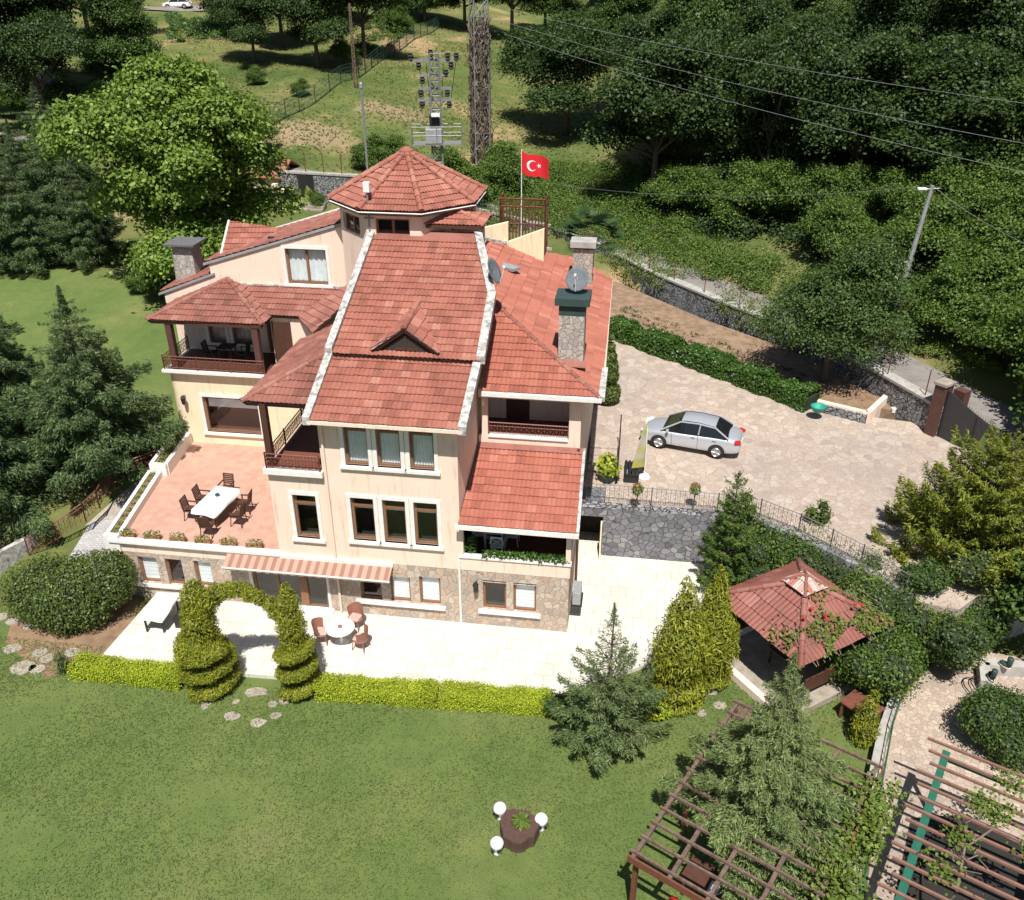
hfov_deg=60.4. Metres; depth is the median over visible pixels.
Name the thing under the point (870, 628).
climbing rose
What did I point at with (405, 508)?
window
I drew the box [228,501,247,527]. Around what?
garden chair
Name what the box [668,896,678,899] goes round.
ball
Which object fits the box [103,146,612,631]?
villa
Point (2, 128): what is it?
spruce
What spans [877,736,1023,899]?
steel pergola
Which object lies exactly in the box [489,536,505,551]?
loggia chair
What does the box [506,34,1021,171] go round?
overhead wire
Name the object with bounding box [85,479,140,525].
side path
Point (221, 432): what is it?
window
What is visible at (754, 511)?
rose bush
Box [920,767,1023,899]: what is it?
grape vine
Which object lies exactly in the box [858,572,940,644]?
bush
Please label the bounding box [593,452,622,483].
potted plant
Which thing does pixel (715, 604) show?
golden cypress
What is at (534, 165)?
flag
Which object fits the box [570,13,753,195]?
broadleaf tree
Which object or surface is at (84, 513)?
path railing
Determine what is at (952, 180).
wild bush
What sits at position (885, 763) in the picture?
wire fence
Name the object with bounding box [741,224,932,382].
olive tree
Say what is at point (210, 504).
tablecloth
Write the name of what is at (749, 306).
wall vine
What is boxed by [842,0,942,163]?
broadleaf tree
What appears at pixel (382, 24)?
meadow scrub
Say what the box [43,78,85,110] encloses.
wild bush
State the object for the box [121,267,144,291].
wild bush
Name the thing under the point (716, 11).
broadleaf tree
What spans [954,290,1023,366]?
wild bush
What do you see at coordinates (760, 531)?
bush
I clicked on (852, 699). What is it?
garden table
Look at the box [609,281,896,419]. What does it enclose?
soil bed
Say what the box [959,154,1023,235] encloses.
wild bush
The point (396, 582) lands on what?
window
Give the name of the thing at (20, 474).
spruce
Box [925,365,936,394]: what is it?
fence post
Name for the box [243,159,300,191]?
outbuilding
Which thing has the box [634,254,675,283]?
wall vine
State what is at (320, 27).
broadleaf tree
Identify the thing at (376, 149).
wild bush
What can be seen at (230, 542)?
ledge plant
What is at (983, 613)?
bush
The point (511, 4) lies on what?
broadleaf tree
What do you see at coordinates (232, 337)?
window
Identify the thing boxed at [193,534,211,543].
ledge plant
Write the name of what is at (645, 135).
broadleaf tree
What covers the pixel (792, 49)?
broadleaf tree
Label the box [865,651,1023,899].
garden path
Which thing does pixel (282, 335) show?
balcony door
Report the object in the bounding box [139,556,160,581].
window
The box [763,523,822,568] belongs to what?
bush
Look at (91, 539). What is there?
side path
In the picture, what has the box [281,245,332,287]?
window
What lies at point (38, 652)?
stepping stone
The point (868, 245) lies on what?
wild bush
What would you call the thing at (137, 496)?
planter plants
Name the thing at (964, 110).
broadleaf tree
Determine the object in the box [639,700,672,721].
bush
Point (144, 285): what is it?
wild bush
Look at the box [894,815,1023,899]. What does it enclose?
dark bed
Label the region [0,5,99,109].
broadleaf tree
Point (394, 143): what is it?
wild bush
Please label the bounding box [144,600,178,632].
folding table
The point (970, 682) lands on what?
garden hose
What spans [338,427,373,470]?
window
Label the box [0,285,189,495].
spruce
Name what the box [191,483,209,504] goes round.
garden chair
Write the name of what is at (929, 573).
bush
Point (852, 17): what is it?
broadleaf tree
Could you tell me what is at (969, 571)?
bush
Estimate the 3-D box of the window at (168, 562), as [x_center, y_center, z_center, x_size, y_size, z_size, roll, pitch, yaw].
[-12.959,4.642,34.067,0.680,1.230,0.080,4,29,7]
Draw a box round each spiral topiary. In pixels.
[172,578,256,702]
[240,582,321,701]
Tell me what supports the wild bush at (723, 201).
on the ground at (1000, 386)
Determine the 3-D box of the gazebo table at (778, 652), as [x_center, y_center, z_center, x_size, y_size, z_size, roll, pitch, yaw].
[9.780,7.190,30.872,1.400,0.740,0.900,-15,32,-26]
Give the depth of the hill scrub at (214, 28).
118.65 m
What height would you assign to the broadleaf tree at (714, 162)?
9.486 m
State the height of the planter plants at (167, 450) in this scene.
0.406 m
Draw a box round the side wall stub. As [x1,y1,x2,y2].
[0,534,38,573]
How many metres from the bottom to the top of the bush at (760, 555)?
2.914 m
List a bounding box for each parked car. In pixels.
[162,0,192,7]
[640,410,745,457]
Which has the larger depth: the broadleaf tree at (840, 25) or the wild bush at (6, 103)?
the wild bush at (6, 103)
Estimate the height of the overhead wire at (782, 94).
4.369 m
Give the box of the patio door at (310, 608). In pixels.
[248,572,334,615]
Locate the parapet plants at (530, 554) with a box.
[481,548,569,565]
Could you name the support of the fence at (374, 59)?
on the ground at (1000, 386)
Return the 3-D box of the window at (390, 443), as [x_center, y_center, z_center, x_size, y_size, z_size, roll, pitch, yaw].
[-4.193,-0.176,29.958,1.230,1.960,0.380,4,29,7]
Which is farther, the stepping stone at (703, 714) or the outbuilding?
the outbuilding
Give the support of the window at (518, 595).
in the villa
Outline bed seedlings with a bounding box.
[619,305,813,391]
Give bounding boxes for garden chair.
[179,494,201,521]
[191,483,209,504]
[196,517,217,538]
[218,473,234,487]
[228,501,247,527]
[236,489,253,514]
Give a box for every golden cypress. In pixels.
[645,575,715,716]
[696,564,741,690]
[848,684,881,748]
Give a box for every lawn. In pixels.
[0,265,181,427]
[0,610,889,899]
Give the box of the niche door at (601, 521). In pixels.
[599,521,602,559]
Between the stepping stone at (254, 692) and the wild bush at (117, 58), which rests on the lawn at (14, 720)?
the stepping stone at (254, 692)
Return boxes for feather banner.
[631,418,649,480]
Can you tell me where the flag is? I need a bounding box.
[521,149,548,235]
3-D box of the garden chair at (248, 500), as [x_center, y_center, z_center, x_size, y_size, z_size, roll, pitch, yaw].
[-10.646,2.061,35.102,0.562,0.964,0.560,2,29,4]
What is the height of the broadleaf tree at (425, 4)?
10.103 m
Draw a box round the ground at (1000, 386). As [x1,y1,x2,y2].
[0,0,1023,899]
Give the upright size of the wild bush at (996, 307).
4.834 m
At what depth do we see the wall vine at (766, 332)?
50.66 m
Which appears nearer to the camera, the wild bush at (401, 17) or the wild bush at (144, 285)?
the wild bush at (144, 285)
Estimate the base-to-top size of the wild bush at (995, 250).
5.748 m
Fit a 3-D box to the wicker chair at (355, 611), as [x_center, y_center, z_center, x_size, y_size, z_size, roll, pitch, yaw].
[-5.816,6.183,32.667,0.640,0.963,0.603,10,30,17]
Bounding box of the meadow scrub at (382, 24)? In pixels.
[349,3,418,52]
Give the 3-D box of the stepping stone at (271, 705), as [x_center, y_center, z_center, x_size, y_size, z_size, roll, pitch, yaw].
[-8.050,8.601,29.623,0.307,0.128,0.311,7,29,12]
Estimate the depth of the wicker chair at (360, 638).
31.45 m
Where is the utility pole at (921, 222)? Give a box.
[894,185,939,303]
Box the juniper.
[695,471,758,590]
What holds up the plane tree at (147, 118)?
on the back lawn at (116, 312)
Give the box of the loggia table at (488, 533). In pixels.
[483,532,505,549]
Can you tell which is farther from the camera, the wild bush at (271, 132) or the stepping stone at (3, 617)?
the wild bush at (271, 132)
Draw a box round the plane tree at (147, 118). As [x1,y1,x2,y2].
[22,49,309,283]
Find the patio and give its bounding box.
[102,531,713,693]
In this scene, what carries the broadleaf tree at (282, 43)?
on the ground at (1000, 386)
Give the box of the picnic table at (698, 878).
[680,855,746,899]
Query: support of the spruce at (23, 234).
on the back lawn at (116, 312)
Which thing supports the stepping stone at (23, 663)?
on the bare bed at (120, 620)
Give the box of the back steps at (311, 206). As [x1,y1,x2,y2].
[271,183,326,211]
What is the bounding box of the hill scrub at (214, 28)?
[164,11,229,41]
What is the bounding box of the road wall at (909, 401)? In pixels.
[477,207,943,435]
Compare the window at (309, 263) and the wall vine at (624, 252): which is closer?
the window at (309, 263)
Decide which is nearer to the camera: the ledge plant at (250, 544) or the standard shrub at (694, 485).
the ledge plant at (250, 544)
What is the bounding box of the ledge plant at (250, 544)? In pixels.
[245,538,263,547]
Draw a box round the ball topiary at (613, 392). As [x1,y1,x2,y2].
[600,333,620,405]
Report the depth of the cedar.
22.06 m
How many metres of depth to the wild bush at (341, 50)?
107.30 m
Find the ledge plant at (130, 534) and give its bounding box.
[117,527,136,537]
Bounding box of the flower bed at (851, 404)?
[817,386,887,423]
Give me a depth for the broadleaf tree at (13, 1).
83.94 m
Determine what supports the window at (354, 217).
in the villa
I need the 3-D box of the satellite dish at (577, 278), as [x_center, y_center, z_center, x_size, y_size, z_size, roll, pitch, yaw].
[2.329,-6.056,31.474,0.680,0.894,0.732,-18,33,-30]
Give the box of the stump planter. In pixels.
[500,809,539,852]
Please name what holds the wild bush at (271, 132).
on the ground at (1000, 386)
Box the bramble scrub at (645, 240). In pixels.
[477,152,831,292]
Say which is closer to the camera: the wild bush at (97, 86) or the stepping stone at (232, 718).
the stepping stone at (232, 718)
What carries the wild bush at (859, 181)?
on the ground at (1000, 386)
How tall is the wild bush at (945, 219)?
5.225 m
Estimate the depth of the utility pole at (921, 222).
47.72 m
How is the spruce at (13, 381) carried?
on the ground at (1000, 386)
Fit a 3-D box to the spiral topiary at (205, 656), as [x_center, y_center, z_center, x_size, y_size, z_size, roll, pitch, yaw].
[-9.990,6.248,29.196,2.979,4.655,2.190,14,31,23]
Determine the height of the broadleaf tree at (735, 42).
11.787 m
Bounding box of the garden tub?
[811,403,826,412]
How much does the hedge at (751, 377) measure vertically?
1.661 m
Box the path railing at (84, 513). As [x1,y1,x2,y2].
[24,449,157,555]
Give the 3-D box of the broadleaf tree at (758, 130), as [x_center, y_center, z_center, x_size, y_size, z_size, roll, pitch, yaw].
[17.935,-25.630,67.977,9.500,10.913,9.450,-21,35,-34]
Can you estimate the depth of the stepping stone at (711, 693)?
30.07 m
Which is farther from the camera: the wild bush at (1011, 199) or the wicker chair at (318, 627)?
the wild bush at (1011, 199)
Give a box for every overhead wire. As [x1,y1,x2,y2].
[506,8,1019,102]
[506,22,1019,142]
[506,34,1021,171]
[522,178,930,195]
[935,187,1023,242]
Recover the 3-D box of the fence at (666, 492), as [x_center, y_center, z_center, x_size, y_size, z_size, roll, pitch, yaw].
[9.066,2.759,34.370,12.546,1.026,2.327,15,32,26]
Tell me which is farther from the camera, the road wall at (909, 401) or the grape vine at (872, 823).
the road wall at (909, 401)
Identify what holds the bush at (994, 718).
on the garden path at (930, 710)
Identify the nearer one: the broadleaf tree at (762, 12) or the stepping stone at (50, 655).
the stepping stone at (50, 655)
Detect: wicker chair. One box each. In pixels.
[311,617,330,645]
[347,602,364,631]
[352,624,370,653]
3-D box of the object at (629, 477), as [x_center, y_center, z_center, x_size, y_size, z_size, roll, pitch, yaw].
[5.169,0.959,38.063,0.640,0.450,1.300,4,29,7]
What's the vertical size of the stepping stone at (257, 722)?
0.128 m
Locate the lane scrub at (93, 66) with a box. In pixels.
[70,57,138,91]
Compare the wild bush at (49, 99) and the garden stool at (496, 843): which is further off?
the wild bush at (49, 99)
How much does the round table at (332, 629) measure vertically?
0.740 m
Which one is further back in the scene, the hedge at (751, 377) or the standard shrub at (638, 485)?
the hedge at (751, 377)
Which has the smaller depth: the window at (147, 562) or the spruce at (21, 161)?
the window at (147, 562)
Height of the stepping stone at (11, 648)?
0.128 m
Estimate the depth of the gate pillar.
40.27 m
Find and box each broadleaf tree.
[0,0,54,29]
[0,0,85,95]
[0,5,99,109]
[69,0,89,29]
[72,0,170,69]
[78,0,149,13]
[192,0,229,36]
[204,0,277,62]
[252,0,362,67]
[252,11,284,47]
[324,0,419,58]
[396,0,461,21]
[432,0,515,28]
[477,0,541,34]
[491,2,623,134]
[515,0,586,29]
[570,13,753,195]
[583,0,658,34]
[600,36,675,158]
[604,3,680,75]
[636,15,800,165]
[650,80,778,179]
[653,0,678,37]
[661,0,746,47]
[674,42,804,161]
[705,0,805,44]
[707,3,847,167]
[727,3,862,164]
[729,0,807,20]
[770,0,857,36]
[778,0,859,14]
[788,27,965,166]
[825,3,872,33]
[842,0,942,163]
[850,29,1023,176]
[909,0,1023,163]
[923,0,1017,89]
[952,64,1023,179]
[988,548,1023,631]
[1006,356,1023,425]
[1007,21,1023,55]
[1009,26,1023,135]
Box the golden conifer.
[870,418,1023,610]
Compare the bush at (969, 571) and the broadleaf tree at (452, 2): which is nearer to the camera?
the bush at (969, 571)
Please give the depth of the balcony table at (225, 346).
39.27 m
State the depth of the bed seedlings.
50.13 m
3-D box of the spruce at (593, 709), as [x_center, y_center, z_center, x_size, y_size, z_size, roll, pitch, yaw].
[3.098,6.977,26.919,3.940,5.748,3.668,-8,30,-15]
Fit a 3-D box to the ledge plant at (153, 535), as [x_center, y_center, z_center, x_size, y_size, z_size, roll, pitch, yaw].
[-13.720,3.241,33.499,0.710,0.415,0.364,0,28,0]
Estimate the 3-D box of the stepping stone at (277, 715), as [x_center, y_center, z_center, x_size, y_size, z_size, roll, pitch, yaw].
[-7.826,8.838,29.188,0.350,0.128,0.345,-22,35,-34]
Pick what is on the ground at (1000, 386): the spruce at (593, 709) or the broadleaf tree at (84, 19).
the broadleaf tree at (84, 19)
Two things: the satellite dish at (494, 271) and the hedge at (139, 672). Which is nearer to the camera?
the hedge at (139, 672)
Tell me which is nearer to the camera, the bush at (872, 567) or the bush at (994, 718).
the bush at (994, 718)
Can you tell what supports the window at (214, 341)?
in the villa
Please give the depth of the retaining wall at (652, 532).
36.01 m
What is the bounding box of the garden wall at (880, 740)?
[846,691,899,898]
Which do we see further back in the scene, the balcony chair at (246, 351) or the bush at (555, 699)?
the balcony chair at (246, 351)
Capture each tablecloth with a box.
[138,592,179,622]
[191,485,240,518]
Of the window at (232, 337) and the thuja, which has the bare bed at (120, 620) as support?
the thuja
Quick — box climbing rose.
[764,583,894,666]
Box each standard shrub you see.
[631,482,643,507]
[689,482,700,507]
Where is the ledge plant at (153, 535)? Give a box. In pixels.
[142,529,161,539]
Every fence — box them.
[269,15,439,125]
[586,482,910,590]
[861,694,901,899]
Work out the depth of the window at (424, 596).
32.82 m
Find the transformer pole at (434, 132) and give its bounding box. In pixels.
[407,50,461,164]
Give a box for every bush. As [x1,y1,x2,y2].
[0,94,32,117]
[0,547,138,636]
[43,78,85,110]
[74,80,117,114]
[81,35,122,67]
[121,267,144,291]
[130,268,175,299]
[243,64,268,85]
[250,121,282,140]
[288,77,310,94]
[306,189,325,206]
[327,38,362,65]
[343,131,391,171]
[380,132,420,160]
[381,5,416,30]
[428,145,500,200]
[471,134,537,193]
[539,689,584,726]
[629,159,694,215]
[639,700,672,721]
[669,160,742,217]
[697,154,791,230]
[726,488,760,531]
[732,526,786,580]
[735,157,812,226]
[735,513,775,573]
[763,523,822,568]
[774,158,880,220]
[780,522,834,540]
[788,537,851,587]
[795,188,883,260]
[803,498,833,528]
[814,615,929,704]
[826,154,894,228]
[832,234,903,278]
[836,553,894,601]
[837,542,890,578]
[851,545,909,591]
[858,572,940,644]
[863,163,934,215]
[867,189,983,264]
[888,160,989,229]
[896,277,930,319]
[897,555,956,593]
[901,254,1002,351]
[915,638,930,663]
[919,610,994,672]
[922,603,987,672]
[926,204,1023,298]
[941,545,1007,594]
[953,264,1023,354]
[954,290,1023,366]
[955,680,1023,773]
[957,587,1013,653]
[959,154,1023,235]
[975,177,1023,232]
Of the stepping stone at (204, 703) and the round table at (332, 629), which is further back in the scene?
the round table at (332, 629)
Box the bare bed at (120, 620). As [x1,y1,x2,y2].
[5,592,139,678]
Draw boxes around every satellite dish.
[487,258,505,283]
[566,267,588,290]
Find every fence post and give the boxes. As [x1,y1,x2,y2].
[887,345,897,373]
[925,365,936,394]
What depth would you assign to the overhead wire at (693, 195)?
54.15 m
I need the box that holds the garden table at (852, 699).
[839,689,884,723]
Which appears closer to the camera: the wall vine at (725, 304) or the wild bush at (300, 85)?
the wall vine at (725, 304)
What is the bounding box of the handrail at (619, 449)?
[616,415,621,483]
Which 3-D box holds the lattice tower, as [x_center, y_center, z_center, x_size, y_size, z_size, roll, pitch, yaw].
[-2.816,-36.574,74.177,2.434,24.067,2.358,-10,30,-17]
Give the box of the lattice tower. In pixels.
[466,0,493,164]
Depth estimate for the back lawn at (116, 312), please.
54.84 m
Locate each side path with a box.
[66,519,114,562]
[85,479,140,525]
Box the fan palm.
[559,202,624,266]
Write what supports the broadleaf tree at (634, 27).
on the ground at (1000, 386)
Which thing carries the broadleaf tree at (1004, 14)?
on the ground at (1000, 386)
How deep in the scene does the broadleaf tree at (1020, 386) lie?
38.27 m
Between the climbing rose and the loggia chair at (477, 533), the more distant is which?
the loggia chair at (477, 533)
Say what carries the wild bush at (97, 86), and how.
on the ground at (1000, 386)
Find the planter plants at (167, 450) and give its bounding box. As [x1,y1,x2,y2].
[157,434,182,462]
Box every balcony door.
[267,321,273,351]
[271,321,292,361]
[506,399,529,419]
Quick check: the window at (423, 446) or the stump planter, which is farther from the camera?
the window at (423, 446)
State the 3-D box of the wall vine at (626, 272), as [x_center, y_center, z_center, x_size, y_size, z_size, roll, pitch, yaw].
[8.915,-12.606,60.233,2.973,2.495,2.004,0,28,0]
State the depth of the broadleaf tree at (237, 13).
102.50 m
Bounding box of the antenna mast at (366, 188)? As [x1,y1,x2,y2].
[362,181,373,230]
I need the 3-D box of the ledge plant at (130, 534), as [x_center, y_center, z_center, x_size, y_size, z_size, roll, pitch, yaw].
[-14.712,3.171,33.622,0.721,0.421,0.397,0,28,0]
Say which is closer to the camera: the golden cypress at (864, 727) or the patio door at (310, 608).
the golden cypress at (864, 727)
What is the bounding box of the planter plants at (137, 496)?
[112,471,154,532]
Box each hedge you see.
[64,648,183,692]
[314,670,439,709]
[436,678,551,717]
[609,314,821,412]
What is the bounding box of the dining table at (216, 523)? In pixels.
[196,497,237,526]
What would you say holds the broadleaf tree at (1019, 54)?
on the ground at (1000, 386)
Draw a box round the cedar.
[658,651,858,899]
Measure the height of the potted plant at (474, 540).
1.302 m
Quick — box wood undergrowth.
[633,131,1023,288]
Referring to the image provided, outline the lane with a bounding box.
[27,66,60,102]
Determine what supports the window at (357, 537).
in the villa
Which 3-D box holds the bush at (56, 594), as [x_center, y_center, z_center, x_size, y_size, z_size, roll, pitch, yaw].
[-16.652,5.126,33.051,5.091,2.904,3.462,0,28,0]
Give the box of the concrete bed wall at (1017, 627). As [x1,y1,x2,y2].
[991,616,1023,640]
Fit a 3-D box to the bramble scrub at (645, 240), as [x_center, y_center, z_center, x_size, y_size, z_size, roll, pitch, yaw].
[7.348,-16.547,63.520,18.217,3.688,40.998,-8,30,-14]
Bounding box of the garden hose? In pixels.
[962,676,998,694]
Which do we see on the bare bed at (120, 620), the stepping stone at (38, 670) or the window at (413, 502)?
the stepping stone at (38, 670)
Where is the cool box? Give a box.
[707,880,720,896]
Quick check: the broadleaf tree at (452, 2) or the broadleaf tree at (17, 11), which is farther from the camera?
the broadleaf tree at (452, 2)
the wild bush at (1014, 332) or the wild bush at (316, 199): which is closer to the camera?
the wild bush at (1014, 332)
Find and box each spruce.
[0,112,37,190]
[0,119,60,228]
[0,158,75,274]
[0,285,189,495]
[0,313,52,459]
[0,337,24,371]
[0,397,88,539]
[10,82,100,186]
[11,109,123,236]
[37,160,136,269]
[550,601,674,772]
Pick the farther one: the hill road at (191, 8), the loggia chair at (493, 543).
the hill road at (191, 8)
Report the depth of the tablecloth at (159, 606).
32.76 m
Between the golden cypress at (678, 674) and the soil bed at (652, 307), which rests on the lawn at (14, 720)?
the golden cypress at (678, 674)
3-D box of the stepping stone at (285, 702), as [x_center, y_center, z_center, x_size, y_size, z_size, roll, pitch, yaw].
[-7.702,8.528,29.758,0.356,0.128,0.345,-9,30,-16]
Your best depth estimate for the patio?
32.31 m
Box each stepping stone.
[0,613,8,620]
[2,643,21,653]
[5,617,20,625]
[9,660,35,674]
[23,623,35,629]
[28,664,44,673]
[32,647,47,656]
[39,653,52,662]
[64,648,79,656]
[201,700,211,709]
[224,712,240,720]
[232,699,239,704]
[245,687,266,696]
[250,718,266,727]
[268,700,277,707]
[270,712,281,719]
[279,699,288,704]
[697,706,706,716]
[708,689,716,695]
[713,701,726,709]
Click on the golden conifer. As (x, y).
(968, 510)
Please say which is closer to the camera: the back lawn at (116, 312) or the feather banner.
the feather banner
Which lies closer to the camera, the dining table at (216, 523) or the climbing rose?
the climbing rose
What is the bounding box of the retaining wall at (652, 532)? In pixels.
[581,486,909,594]
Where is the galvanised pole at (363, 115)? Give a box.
[359,82,368,169]
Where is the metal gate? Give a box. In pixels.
[937,389,1023,470]
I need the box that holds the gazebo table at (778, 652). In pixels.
[768,645,810,674]
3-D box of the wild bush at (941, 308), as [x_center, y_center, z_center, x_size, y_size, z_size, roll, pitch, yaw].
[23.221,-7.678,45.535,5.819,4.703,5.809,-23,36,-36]
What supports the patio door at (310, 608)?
in the villa
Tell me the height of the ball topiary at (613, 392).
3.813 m
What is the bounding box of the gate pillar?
[923,377,971,436]
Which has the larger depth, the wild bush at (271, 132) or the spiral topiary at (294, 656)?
the wild bush at (271, 132)
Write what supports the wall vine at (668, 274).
attached to the road wall at (909, 401)
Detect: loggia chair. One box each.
[472,531,486,545]
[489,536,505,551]
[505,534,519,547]
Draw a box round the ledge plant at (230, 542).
[219,535,237,545]
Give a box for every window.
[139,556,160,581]
[166,559,185,583]
[195,561,213,584]
[198,393,262,437]
[205,326,229,345]
[229,327,252,346]
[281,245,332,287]
[288,490,325,543]
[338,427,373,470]
[346,213,359,233]
[346,493,381,545]
[348,214,357,224]
[361,582,381,597]
[371,429,406,473]
[376,218,409,233]
[377,496,412,548]
[390,576,410,600]
[404,431,440,475]
[409,498,443,550]
[420,576,440,603]
[484,582,505,607]
[514,585,535,610]
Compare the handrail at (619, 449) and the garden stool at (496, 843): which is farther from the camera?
the handrail at (619, 449)
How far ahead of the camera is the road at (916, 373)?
45.00 m
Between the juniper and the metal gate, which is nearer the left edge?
the juniper
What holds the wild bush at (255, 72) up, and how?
on the ground at (1000, 386)
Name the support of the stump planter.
on the lawn at (14, 720)
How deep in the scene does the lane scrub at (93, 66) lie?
101.84 m
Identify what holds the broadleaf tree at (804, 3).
on the ground at (1000, 386)
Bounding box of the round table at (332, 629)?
[325,618,354,647]
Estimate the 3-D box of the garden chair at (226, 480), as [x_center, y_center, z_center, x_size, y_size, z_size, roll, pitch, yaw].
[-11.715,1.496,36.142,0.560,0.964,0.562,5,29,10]
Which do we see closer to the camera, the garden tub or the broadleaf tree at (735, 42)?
the garden tub
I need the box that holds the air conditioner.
[571,580,582,606]
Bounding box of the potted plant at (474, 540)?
[464,534,477,554]
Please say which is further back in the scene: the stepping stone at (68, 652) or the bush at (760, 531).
the bush at (760, 531)
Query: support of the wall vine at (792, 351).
attached to the road wall at (909, 401)
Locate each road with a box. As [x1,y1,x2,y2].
[0,131,1023,438]
[141,5,319,10]
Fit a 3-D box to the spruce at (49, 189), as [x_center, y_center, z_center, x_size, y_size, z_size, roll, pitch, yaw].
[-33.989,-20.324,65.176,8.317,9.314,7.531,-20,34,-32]
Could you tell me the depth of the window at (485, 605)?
32.64 m
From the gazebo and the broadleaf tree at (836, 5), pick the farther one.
the broadleaf tree at (836, 5)
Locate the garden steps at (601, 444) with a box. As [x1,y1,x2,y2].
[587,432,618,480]
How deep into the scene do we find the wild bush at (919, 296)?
47.52 m
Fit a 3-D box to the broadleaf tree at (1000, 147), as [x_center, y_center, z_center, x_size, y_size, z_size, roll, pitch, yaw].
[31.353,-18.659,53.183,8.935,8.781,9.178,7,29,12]
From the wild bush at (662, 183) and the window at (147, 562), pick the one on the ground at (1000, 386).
the wild bush at (662, 183)
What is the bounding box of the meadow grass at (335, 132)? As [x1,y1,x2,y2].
[24,0,787,233]
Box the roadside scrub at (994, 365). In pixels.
[885,328,1023,380]
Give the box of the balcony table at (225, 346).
[216,343,236,363]
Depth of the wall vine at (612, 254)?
60.87 m
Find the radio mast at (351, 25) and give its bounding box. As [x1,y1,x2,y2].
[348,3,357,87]
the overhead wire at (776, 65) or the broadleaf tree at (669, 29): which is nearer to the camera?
the overhead wire at (776, 65)
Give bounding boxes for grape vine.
[800,762,916,899]
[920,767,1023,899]
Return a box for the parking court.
[580,340,1020,654]
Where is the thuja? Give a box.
[52,646,70,676]
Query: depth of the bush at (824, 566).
32.51 m
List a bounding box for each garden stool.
[490,836,503,855]
[492,801,505,819]
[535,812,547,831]
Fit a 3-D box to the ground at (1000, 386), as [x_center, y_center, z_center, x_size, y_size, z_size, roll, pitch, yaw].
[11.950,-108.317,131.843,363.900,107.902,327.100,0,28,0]
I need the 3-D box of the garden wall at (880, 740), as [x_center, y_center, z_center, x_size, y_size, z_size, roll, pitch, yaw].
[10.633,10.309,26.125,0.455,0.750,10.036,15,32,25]
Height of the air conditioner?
0.600 m
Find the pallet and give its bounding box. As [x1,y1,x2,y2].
[731,700,752,720]
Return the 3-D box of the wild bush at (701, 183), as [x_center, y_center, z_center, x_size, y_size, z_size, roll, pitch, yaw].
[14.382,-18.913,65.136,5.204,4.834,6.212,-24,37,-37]
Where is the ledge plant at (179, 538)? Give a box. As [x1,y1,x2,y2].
[168,532,186,541]
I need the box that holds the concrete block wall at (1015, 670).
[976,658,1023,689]
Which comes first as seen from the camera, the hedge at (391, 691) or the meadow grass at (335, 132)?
the hedge at (391, 691)
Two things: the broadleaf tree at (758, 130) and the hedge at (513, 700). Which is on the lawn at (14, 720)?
the hedge at (513, 700)
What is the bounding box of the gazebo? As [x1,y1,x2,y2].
[723,558,893,717]
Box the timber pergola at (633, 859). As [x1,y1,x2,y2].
[627,699,883,899]
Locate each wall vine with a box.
[597,238,637,265]
[611,244,639,278]
[621,249,663,283]
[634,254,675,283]
[646,261,689,291]
[708,285,756,317]
[732,293,776,336]
[754,309,792,340]
[769,318,806,353]
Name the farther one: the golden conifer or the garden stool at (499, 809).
the golden conifer
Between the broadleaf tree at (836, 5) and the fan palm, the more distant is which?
the broadleaf tree at (836, 5)
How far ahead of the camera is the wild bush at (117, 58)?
103.84 m
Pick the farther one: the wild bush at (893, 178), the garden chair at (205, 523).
the wild bush at (893, 178)
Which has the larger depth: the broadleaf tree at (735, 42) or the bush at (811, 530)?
the broadleaf tree at (735, 42)
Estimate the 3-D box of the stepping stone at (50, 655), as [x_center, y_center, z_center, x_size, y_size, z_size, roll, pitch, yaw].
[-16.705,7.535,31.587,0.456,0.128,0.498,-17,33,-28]
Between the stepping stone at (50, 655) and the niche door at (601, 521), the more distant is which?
the niche door at (601, 521)
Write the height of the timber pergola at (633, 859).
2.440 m
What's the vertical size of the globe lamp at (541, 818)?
0.563 m
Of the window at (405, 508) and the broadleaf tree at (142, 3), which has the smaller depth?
the window at (405, 508)
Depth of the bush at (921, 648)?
30.60 m
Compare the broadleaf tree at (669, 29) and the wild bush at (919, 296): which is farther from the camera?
the broadleaf tree at (669, 29)
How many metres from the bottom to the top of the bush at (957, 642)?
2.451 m
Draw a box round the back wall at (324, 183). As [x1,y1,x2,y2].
[276,147,357,206]
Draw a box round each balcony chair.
[200,339,218,362]
[236,341,251,362]
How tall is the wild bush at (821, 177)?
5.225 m
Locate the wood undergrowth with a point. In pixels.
(752, 224)

